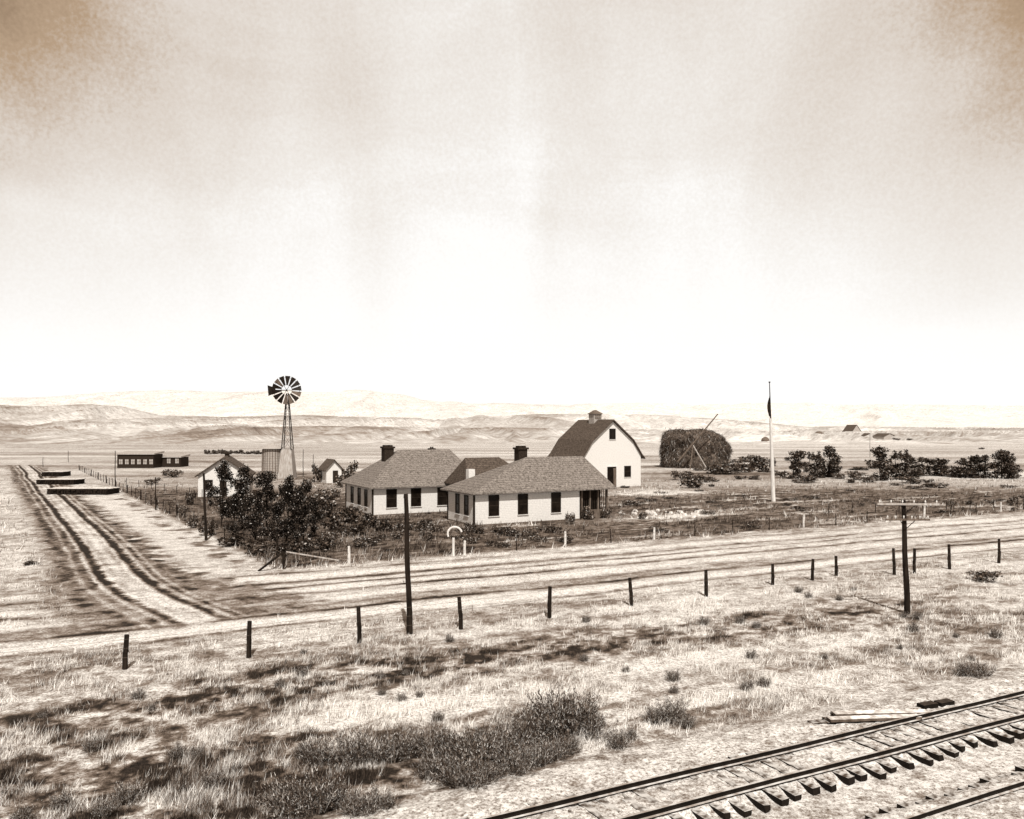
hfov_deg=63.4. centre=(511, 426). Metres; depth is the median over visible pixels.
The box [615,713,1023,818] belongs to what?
rail
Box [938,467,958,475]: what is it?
shrub
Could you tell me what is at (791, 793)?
railway tie
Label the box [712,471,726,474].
shrub
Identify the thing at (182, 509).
shrub
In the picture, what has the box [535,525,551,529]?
shrub
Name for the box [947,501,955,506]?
shrub
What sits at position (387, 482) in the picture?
house
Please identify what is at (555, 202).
sky
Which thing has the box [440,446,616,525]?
house
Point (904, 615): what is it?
weed clump
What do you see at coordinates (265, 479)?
tree
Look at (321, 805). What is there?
sagebrush
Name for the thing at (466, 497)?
window
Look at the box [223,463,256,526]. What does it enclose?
tree
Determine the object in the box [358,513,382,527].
shrub
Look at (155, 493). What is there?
utility pole
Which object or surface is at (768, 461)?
shrub
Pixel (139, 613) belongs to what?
road
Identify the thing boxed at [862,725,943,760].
railway tie
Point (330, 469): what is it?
shed
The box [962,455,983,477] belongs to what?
tree
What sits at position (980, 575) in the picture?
shrub
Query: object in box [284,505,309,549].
tree
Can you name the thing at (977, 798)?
rail
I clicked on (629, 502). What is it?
shrub
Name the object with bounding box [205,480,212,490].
window
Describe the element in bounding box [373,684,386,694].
weed clump
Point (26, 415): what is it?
hills
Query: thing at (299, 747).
sagebrush
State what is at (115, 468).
utility pole
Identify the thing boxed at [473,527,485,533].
shrub
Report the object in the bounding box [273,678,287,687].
weed clump
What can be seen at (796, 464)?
tree
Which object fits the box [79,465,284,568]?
fence
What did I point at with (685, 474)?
shrub
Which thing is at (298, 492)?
shrub
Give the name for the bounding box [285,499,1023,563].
fence
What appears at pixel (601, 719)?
weed clump
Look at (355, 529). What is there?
shrub
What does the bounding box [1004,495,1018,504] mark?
shrub
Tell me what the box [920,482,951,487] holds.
shrub
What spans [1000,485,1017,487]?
shrub
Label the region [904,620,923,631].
weed clump
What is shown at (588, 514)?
shrub
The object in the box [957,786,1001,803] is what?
railway tie
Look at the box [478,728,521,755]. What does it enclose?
sagebrush
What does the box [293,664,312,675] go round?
weed clump
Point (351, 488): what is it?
window
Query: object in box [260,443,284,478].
water tank
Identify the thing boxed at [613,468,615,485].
door
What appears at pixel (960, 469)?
tree
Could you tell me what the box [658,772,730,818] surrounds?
railway tie
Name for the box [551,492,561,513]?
window
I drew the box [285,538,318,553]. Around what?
shrub
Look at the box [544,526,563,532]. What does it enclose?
shrub
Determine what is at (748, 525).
shrub
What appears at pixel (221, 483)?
door
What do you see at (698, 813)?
railway tie
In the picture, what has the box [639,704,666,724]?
sagebrush
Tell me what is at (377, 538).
shrub
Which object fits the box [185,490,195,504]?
shrub
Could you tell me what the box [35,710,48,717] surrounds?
weed clump
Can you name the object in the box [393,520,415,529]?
shrub
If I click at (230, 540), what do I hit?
shrub
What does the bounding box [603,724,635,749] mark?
sagebrush
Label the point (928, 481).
shrub
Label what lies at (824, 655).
weed clump
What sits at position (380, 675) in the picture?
weed clump
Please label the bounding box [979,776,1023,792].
railway tie
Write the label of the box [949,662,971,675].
sagebrush
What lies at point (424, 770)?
sagebrush
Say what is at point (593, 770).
gravel bed
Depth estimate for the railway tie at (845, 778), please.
21.95 m
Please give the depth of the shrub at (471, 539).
67.54 m
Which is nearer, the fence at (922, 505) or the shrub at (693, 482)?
the fence at (922, 505)
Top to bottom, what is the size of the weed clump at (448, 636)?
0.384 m
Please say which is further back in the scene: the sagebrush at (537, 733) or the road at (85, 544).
the road at (85, 544)
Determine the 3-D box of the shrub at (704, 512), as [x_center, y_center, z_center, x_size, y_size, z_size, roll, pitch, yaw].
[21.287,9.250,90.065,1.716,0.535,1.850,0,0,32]
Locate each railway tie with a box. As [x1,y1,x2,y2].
[527,800,553,818]
[549,799,577,815]
[565,793,609,818]
[583,788,621,812]
[606,785,662,818]
[620,779,685,818]
[641,776,713,818]
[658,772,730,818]
[678,768,751,816]
[710,770,770,812]
[717,761,788,805]
[728,755,801,800]
[745,752,819,795]
[774,746,854,784]
[774,755,836,791]
[791,742,866,780]
[811,739,886,779]
[817,733,896,772]
[837,731,914,769]
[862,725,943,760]
[862,733,933,765]
[865,813,880,818]
[875,721,958,757]
[878,806,903,817]
[897,801,912,807]
[904,723,964,751]
[915,799,926,803]
[916,720,977,747]
[925,793,971,812]
[930,718,997,746]
[944,792,962,799]
[951,719,1014,743]
[954,705,1023,730]
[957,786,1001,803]
[963,716,1023,738]
[968,782,982,788]
[975,700,1020,713]
[977,707,1023,722]
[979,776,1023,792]
[983,696,1023,710]
[998,774,1019,781]
[999,692,1023,700]
[1011,772,1023,774]
[1015,765,1023,771]
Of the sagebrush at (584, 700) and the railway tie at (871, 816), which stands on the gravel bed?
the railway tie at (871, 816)
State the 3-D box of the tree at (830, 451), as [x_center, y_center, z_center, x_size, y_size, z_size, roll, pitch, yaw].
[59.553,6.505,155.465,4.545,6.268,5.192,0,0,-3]
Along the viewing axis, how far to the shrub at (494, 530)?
74.12 m
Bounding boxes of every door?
[220,482,226,495]
[333,470,337,482]
[606,465,616,486]
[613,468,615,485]
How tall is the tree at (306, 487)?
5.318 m
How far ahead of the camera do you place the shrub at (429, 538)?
68.91 m
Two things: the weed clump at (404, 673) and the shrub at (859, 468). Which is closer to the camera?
the weed clump at (404, 673)
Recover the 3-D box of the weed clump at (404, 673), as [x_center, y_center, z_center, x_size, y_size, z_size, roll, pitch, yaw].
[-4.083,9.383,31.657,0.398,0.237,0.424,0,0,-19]
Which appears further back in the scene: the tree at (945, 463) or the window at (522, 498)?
the tree at (945, 463)
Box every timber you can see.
[807,719,863,724]
[826,714,921,721]
[831,709,927,715]
[917,700,937,708]
[934,698,954,706]
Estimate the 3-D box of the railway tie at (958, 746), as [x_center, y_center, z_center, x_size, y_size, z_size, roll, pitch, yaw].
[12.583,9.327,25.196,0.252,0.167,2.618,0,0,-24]
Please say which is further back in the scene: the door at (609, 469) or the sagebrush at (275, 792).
the door at (609, 469)
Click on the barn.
(609, 450)
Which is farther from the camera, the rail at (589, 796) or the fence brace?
the fence brace
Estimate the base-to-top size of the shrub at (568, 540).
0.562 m
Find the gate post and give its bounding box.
[447,526,461,555]
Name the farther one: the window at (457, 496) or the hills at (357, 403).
the hills at (357, 403)
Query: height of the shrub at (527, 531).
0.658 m
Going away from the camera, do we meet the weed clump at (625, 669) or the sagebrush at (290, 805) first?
the sagebrush at (290, 805)
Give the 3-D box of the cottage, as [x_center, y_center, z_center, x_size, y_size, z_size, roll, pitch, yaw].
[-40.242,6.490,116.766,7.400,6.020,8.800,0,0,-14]
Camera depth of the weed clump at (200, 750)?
23.74 m
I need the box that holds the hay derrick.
[678,414,717,468]
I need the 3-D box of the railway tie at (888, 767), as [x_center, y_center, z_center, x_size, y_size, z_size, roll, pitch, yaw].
[9.840,9.333,23.756,0.232,0.170,2.650,0,0,-26]
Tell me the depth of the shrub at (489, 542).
66.01 m
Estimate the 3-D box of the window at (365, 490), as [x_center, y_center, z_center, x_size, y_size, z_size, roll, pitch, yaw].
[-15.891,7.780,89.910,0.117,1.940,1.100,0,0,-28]
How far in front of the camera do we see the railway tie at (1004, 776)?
21.92 m
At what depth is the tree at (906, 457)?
147.32 m
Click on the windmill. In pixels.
(287, 465)
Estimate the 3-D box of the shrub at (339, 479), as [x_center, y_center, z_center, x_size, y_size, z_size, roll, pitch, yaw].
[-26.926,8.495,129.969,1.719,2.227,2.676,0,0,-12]
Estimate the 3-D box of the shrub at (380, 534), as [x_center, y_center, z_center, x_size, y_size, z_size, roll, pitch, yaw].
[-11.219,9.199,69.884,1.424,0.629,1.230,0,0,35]
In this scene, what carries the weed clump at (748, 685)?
on the ground at (184, 548)
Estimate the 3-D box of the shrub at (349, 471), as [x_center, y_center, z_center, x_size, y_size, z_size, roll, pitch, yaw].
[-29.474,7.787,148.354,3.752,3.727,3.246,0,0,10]
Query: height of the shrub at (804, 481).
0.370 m
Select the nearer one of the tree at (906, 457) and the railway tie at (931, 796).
the railway tie at (931, 796)
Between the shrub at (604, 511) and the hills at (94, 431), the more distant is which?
the hills at (94, 431)
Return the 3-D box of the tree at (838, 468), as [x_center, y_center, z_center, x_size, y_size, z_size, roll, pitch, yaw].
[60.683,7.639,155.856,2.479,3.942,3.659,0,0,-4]
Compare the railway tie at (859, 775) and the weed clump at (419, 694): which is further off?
the weed clump at (419, 694)
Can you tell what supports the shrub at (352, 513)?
on the ground at (184, 548)
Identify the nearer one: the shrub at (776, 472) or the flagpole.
the flagpole
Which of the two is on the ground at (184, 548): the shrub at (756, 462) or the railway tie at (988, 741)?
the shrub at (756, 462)
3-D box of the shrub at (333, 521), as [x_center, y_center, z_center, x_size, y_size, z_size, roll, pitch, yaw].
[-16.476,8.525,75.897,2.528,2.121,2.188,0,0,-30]
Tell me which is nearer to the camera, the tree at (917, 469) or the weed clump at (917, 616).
the weed clump at (917, 616)
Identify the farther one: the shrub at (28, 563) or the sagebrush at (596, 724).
the shrub at (28, 563)
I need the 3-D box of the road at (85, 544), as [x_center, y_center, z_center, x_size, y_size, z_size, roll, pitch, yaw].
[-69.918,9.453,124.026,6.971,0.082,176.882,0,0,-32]
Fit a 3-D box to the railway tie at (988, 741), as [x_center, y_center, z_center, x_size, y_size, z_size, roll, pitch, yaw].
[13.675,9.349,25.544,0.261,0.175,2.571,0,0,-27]
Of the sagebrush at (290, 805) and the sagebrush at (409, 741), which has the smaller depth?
the sagebrush at (290, 805)
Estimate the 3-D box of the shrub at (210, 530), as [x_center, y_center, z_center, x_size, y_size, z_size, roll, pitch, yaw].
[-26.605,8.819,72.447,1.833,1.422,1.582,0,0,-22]
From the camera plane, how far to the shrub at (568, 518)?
80.53 m
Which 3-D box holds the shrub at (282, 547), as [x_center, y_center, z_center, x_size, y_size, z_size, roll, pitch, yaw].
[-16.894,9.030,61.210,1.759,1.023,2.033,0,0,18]
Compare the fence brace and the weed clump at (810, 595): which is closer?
the weed clump at (810, 595)
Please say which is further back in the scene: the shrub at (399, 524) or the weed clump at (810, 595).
the shrub at (399, 524)
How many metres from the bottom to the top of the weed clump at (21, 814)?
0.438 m
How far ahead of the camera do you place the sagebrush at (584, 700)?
25.82 m
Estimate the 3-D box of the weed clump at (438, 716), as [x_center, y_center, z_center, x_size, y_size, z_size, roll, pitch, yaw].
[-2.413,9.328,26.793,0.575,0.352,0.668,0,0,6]
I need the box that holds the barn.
[547,410,644,486]
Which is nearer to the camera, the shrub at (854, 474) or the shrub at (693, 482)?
the shrub at (693, 482)
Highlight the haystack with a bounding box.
[659,427,733,467]
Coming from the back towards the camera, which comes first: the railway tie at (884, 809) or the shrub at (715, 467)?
the shrub at (715, 467)
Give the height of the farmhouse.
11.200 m
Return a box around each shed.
[319,458,344,482]
[873,433,894,439]
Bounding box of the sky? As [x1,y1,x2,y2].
[0,0,1023,405]
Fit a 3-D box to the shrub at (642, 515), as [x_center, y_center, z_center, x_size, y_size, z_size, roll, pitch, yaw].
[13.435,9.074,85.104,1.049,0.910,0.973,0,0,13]
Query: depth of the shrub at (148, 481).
135.30 m
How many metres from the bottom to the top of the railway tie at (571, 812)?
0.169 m
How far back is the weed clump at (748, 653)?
33.90 m
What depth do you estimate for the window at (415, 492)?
90.26 m
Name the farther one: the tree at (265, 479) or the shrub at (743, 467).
the shrub at (743, 467)
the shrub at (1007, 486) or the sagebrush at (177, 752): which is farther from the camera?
the shrub at (1007, 486)
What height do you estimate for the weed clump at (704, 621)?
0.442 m
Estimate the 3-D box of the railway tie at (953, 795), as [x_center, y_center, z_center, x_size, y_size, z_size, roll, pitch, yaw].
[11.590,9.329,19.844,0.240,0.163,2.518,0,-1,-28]
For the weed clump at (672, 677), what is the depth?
30.92 m
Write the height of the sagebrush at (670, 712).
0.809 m
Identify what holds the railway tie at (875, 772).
on the gravel bed
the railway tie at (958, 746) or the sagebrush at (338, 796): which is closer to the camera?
the sagebrush at (338, 796)
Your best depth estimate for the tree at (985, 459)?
153.36 m
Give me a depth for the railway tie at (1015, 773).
22.13 m
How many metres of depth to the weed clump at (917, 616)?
40.83 m
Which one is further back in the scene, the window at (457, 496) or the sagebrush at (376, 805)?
the window at (457, 496)
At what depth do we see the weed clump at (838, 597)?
45.34 m
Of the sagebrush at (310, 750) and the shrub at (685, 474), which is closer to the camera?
the sagebrush at (310, 750)
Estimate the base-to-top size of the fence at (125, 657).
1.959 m
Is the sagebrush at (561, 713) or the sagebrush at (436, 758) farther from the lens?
the sagebrush at (561, 713)
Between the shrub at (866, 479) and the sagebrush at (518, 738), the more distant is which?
the shrub at (866, 479)
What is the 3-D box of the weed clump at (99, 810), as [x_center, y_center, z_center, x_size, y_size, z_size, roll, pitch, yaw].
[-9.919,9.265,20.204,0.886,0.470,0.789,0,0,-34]
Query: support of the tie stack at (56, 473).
on the ground at (184, 548)
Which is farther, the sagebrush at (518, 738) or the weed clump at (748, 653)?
the weed clump at (748, 653)
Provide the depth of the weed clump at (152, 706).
27.76 m
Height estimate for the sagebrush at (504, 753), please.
0.796 m
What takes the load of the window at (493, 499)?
in the house at (521, 488)
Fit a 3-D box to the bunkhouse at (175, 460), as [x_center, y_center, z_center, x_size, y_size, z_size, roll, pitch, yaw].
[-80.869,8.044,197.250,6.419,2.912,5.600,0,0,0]
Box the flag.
[767,396,769,416]
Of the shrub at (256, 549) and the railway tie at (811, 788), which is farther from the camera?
the shrub at (256, 549)
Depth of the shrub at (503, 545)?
65.08 m
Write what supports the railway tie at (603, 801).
on the gravel bed
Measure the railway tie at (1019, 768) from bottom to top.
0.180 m
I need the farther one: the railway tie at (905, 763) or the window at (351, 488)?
the window at (351, 488)
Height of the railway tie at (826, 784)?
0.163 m
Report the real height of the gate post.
2.313 m
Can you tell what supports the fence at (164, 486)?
on the ground at (184, 548)
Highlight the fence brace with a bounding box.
[258,551,338,570]
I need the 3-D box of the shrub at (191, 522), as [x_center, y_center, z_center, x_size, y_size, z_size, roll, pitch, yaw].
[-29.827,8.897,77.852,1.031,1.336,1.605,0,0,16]
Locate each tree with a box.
[205,460,235,527]
[219,492,247,534]
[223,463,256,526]
[240,493,266,543]
[252,470,284,535]
[255,501,295,546]
[270,474,305,540]
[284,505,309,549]
[287,480,320,539]
[306,497,324,537]
[781,450,809,478]
[803,451,825,477]
[815,445,841,476]
[826,457,842,473]
[864,445,896,480]
[888,449,913,479]
[901,457,925,476]
[911,457,946,475]
[932,458,953,472]
[947,458,975,477]
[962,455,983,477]
[971,454,991,476]
[986,449,1018,478]
[1002,453,1022,478]
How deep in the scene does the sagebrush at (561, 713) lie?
25.43 m
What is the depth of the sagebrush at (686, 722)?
26.15 m
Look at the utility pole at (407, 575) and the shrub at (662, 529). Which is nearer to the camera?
the utility pole at (407, 575)
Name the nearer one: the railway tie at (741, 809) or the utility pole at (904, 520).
the railway tie at (741, 809)
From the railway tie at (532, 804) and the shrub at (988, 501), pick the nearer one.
the railway tie at (532, 804)
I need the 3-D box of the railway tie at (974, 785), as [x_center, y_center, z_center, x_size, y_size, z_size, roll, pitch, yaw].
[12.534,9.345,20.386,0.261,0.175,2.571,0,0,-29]
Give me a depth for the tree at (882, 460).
145.82 m
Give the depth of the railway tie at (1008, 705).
27.50 m
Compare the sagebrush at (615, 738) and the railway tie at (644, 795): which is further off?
the sagebrush at (615, 738)
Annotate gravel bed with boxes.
[265,660,1023,818]
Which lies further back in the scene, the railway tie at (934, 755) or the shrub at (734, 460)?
the shrub at (734, 460)
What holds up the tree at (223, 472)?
on the ground at (184, 548)
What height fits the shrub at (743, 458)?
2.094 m
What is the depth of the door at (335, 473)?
139.79 m
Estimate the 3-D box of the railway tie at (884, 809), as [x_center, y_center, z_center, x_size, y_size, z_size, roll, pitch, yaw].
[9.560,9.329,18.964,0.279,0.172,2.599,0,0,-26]
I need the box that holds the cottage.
[195,451,255,496]
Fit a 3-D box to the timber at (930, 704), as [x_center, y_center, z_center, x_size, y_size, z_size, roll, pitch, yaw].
[13.698,9.280,27.310,0.633,0.340,0.300,0,0,-22]
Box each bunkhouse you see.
[116,451,164,467]
[162,454,189,466]
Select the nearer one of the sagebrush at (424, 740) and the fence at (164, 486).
the sagebrush at (424, 740)
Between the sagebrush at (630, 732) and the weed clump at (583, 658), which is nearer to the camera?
the sagebrush at (630, 732)
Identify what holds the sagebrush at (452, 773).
on the ground at (184, 548)
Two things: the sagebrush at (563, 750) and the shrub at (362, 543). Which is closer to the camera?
the sagebrush at (563, 750)
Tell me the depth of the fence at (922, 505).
94.32 m
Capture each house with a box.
[340,445,461,515]
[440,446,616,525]
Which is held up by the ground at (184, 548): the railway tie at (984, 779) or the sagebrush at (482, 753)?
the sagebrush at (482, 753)
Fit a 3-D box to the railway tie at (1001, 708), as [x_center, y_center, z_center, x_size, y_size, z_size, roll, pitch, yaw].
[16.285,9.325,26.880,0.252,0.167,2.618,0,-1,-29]
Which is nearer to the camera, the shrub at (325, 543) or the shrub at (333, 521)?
the shrub at (325, 543)
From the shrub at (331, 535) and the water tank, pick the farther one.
the water tank
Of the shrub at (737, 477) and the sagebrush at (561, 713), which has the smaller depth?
the sagebrush at (561, 713)
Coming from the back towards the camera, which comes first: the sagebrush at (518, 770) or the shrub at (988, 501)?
the shrub at (988, 501)
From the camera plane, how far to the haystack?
190.45 m
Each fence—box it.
[0,539,1015,672]
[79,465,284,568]
[126,478,196,492]
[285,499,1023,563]
[828,498,1017,512]
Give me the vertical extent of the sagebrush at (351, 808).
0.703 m
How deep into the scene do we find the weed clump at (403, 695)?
28.67 m
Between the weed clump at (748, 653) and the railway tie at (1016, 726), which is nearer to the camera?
the railway tie at (1016, 726)
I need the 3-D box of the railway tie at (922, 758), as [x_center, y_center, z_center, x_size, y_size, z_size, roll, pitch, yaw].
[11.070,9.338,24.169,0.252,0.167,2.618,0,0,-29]
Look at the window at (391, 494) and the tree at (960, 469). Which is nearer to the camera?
the window at (391, 494)
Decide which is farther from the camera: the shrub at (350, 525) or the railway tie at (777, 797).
the shrub at (350, 525)
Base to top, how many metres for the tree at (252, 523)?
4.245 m
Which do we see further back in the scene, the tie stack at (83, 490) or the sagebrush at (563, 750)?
the tie stack at (83, 490)
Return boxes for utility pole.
[115,451,115,486]
[155,477,155,509]
[203,473,207,540]
[403,494,412,634]
[877,500,939,613]
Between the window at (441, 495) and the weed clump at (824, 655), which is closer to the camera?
the weed clump at (824, 655)
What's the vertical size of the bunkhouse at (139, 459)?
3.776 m
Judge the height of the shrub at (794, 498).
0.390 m
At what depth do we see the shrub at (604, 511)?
85.91 m
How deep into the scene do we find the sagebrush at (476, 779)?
21.66 m
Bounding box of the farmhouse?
[842,425,861,431]
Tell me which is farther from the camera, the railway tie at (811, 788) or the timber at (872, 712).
the timber at (872, 712)
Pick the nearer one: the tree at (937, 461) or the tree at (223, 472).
the tree at (223, 472)
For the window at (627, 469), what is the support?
in the barn
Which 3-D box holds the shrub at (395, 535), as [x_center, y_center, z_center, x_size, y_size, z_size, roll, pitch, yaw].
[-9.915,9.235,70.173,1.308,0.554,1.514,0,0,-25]
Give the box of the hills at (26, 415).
[0,404,1023,430]
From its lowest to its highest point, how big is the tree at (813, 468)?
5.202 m
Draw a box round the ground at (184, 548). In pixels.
[0,438,1023,818]
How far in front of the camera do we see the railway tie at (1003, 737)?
24.93 m
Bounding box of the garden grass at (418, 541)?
[0,476,1023,568]
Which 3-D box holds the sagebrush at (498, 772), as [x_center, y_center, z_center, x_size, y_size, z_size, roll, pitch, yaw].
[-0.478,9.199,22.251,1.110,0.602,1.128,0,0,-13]
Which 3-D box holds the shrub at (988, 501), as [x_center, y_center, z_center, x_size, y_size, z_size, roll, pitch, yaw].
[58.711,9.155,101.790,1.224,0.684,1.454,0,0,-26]
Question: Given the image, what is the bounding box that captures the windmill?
[268,376,301,478]
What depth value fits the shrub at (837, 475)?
150.62 m
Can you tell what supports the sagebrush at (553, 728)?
on the ground at (184, 548)
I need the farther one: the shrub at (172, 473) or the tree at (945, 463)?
the tree at (945, 463)
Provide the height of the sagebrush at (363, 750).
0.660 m
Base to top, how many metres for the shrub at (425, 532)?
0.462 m
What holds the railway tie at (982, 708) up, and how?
on the gravel bed
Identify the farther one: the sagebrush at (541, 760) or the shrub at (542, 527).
the shrub at (542, 527)
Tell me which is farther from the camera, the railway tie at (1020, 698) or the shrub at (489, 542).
the shrub at (489, 542)
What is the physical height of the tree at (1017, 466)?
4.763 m
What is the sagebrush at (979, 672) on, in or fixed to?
on the ground at (184, 548)
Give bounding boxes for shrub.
[23,561,41,565]
[144,477,160,484]
[161,469,183,476]
[174,505,189,514]
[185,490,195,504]
[185,516,199,527]
[197,519,217,535]
[216,533,246,545]
[243,541,275,554]
[268,544,290,555]
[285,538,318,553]
[291,485,307,498]
[300,476,313,487]
[303,495,335,516]
[307,489,337,501]
[311,463,321,481]
[313,536,340,551]
[316,531,339,538]
[320,508,345,529]
[322,487,340,496]
[335,474,345,486]
[335,523,356,529]
[337,505,365,522]
[338,524,367,535]
[342,460,358,477]
[351,540,370,546]
[352,538,377,545]
[355,534,381,541]
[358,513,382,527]
[371,532,386,537]
[374,519,393,530]
[388,532,402,538]
[392,529,409,535]
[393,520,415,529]
[414,519,439,531]
[418,530,432,535]
[420,524,431,530]
[422,536,432,540]
[455,524,476,531]
[457,534,479,542]
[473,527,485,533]
[484,539,493,545]
[490,527,510,532]
[494,542,509,547]
[495,526,510,533]
[498,528,519,535]
[514,532,531,536]
[521,529,532,532]
[530,533,547,541]
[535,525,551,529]
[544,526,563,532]
[561,536,573,542]
[564,511,574,523]
[581,505,594,518]
[600,507,612,517]
[621,499,644,504]
[639,511,646,518]
[647,526,669,530]
[670,470,693,479]
[678,474,704,487]
[694,475,715,481]
[699,510,714,514]
[703,463,733,472]
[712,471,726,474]
[717,461,754,471]
[728,459,742,464]
[734,476,747,478]
[736,522,760,527]
[737,454,759,461]
[746,456,769,470]
[761,457,775,466]
[770,470,785,476]
[781,497,798,500]
[788,506,805,508]
[792,480,812,482]
[801,475,818,481]
[832,473,846,478]
[844,470,860,479]
[846,467,869,469]
[857,474,878,481]
[895,476,922,483]
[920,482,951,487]
[922,479,933,482]
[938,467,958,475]
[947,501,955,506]
[965,570,1002,581]
[983,498,994,503]
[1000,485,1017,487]
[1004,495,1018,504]
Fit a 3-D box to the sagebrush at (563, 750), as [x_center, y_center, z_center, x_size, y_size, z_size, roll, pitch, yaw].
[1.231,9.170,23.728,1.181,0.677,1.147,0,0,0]
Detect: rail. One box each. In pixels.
[478,689,1023,818]
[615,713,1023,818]
[901,779,1023,818]
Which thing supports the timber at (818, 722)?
on the gravel bed
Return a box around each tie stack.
[35,478,85,484]
[41,471,70,476]
[47,487,120,494]
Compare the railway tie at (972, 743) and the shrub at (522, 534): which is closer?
the railway tie at (972, 743)
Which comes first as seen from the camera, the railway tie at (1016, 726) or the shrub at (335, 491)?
the railway tie at (1016, 726)
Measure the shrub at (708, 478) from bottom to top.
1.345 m
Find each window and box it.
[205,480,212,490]
[350,486,353,503]
[357,488,360,505]
[364,489,367,507]
[386,489,397,507]
[411,488,421,506]
[437,487,446,505]
[454,493,459,514]
[463,495,468,516]
[488,495,499,516]
[518,494,528,514]
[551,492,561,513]
[609,429,615,439]
[624,466,630,477]
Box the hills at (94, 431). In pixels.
[0,419,1023,443]
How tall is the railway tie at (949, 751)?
0.169 m
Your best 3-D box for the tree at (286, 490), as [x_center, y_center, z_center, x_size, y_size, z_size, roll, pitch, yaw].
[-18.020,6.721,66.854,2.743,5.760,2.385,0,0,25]
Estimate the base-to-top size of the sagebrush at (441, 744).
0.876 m
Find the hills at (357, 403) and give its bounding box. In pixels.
[0,390,1023,427]
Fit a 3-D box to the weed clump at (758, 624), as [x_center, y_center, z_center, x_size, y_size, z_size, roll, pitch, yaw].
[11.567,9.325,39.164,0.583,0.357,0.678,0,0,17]
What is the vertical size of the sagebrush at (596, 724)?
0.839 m
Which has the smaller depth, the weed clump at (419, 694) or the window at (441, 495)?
the weed clump at (419, 694)
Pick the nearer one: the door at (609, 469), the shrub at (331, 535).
the shrub at (331, 535)
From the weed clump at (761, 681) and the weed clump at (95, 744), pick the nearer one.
the weed clump at (95, 744)
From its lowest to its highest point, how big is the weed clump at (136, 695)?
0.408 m
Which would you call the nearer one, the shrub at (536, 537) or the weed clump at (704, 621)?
the weed clump at (704, 621)
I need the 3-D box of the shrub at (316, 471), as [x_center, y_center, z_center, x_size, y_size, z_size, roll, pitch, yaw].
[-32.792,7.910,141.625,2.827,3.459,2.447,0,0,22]
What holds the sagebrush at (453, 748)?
on the ground at (184, 548)
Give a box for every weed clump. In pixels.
[6,799,37,818]
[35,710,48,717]
[79,735,103,752]
[85,794,121,818]
[127,686,147,699]
[144,701,159,709]
[182,745,206,758]
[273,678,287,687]
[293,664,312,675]
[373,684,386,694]
[375,670,384,678]
[394,690,409,701]
[400,669,409,675]
[415,689,424,696]
[429,710,445,721]
[445,634,454,641]
[577,652,591,660]
[581,615,591,622]
[589,712,608,725]
[620,665,630,671]
[663,669,683,681]
[667,683,679,692]
[695,615,709,624]
[734,615,745,622]
[739,676,757,690]
[742,647,759,658]
[751,620,761,627]
[756,675,772,686]
[793,585,803,592]
[805,592,812,597]
[820,652,828,658]
[832,594,843,599]
[898,611,908,617]
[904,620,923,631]
[909,610,923,619]
[984,628,1003,638]
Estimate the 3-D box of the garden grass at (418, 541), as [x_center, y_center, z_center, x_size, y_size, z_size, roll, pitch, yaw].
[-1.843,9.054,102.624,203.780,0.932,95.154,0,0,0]
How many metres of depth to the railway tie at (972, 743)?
25.17 m
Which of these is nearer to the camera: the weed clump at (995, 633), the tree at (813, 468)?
the weed clump at (995, 633)
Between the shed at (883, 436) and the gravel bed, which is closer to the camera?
the gravel bed
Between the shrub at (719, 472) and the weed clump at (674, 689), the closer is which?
the weed clump at (674, 689)
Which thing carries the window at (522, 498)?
in the house at (521, 488)
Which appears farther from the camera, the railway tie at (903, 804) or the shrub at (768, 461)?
the shrub at (768, 461)
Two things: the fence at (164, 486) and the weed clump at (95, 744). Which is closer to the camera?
the weed clump at (95, 744)
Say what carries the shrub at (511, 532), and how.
on the ground at (184, 548)
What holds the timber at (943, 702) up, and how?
on the gravel bed
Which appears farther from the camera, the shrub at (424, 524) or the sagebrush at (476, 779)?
the shrub at (424, 524)
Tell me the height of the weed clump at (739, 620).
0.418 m
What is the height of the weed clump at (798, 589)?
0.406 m
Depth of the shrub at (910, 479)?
138.10 m
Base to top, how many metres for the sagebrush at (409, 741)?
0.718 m
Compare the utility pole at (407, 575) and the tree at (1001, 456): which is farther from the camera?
the tree at (1001, 456)
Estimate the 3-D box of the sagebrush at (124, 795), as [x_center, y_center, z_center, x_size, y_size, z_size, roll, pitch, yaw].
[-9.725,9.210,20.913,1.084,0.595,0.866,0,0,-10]
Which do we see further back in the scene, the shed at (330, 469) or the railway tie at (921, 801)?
the shed at (330, 469)
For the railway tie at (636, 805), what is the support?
on the gravel bed
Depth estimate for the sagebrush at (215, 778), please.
21.75 m
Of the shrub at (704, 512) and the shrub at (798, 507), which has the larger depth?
the shrub at (798, 507)
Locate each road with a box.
[0,515,1023,658]
[7,466,190,590]
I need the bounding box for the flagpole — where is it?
[769,381,775,501]
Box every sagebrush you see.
[37,786,83,810]
[107,778,147,805]
[162,740,189,759]
[196,767,225,789]
[252,767,335,818]
[255,776,299,805]
[281,761,352,817]
[289,739,317,758]
[295,733,338,765]
[311,773,356,809]
[321,724,381,767]
[336,788,373,817]
[340,737,379,761]
[354,784,394,815]
[363,725,416,763]
[371,787,404,811]
[385,729,421,760]
[404,722,456,754]
[408,753,442,779]
[419,725,471,757]
[419,744,456,774]
[429,749,480,787]
[437,725,491,764]
[442,725,517,771]
[446,749,497,790]
[459,718,502,746]
[474,735,536,771]
[477,755,509,780]
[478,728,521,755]
[486,712,539,752]
[497,701,553,743]
[500,749,538,777]
[509,699,578,738]
[521,681,596,738]
[521,737,559,767]
[532,687,604,732]
[537,733,573,760]
[559,730,585,754]
[567,704,619,738]
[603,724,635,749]
[623,724,642,739]
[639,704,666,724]
[651,693,693,724]
[676,711,696,727]
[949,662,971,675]
[958,659,997,677]

